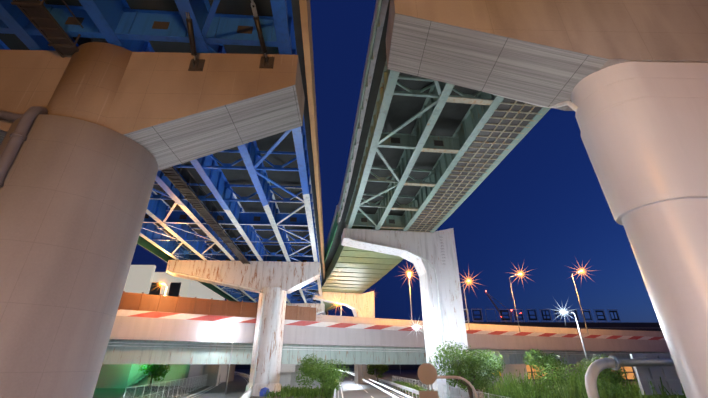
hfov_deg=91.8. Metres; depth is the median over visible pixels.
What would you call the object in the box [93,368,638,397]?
ground
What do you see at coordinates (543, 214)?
sky
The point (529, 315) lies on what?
letters
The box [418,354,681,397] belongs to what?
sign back
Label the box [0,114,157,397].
concrete pier
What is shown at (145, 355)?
bridge girders
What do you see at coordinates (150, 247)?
dark green panel
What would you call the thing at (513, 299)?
street lamps
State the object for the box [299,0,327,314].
girder
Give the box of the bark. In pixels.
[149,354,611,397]
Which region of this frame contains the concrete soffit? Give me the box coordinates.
[0,13,607,170]
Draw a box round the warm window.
[526,365,636,378]
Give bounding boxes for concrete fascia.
[110,309,669,351]
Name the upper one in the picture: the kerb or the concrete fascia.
the concrete fascia
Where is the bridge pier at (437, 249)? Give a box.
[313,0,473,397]
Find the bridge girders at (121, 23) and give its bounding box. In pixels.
[0,0,324,314]
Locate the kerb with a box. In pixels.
[184,372,408,397]
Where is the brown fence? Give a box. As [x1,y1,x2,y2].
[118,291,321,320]
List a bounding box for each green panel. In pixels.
[137,236,235,300]
[324,212,400,262]
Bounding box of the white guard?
[234,356,618,397]
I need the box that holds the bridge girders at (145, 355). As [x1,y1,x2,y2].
[102,339,669,364]
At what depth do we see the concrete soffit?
14.06 m
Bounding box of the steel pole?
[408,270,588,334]
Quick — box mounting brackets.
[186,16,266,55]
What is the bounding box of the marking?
[192,374,402,397]
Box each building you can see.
[96,282,661,387]
[102,265,224,364]
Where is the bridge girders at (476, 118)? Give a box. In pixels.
[337,0,550,232]
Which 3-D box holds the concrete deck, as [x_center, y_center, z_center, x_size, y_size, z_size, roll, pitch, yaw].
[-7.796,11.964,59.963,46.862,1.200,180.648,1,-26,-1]
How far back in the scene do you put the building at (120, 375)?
76.07 m
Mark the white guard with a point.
(595, 368)
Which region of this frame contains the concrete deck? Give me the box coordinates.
[0,0,504,314]
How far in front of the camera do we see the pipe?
35.78 m
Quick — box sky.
[131,0,658,322]
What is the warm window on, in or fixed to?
on the building at (120, 375)
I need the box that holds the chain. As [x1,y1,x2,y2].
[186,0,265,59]
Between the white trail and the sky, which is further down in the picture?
the white trail
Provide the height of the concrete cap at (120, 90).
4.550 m
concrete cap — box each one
[0,42,304,134]
[386,0,707,110]
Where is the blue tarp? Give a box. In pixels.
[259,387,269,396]
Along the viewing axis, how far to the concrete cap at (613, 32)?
12.75 m
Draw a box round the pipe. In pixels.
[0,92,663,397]
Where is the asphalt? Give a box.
[190,371,405,397]
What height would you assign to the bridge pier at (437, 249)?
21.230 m
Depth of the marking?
46.43 m
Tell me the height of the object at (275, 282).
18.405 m
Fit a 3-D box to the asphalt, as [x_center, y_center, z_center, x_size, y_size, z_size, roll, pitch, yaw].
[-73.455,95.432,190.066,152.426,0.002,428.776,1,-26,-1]
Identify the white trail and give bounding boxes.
[335,369,411,397]
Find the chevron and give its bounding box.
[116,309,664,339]
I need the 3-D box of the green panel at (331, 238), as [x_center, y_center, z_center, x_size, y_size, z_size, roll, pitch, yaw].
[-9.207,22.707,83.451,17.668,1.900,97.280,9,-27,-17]
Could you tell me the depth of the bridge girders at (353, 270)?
55.45 m
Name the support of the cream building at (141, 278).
on the ground
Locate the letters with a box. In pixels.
[464,310,618,319]
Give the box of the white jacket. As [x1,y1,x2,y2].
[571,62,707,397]
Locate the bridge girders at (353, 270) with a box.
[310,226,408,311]

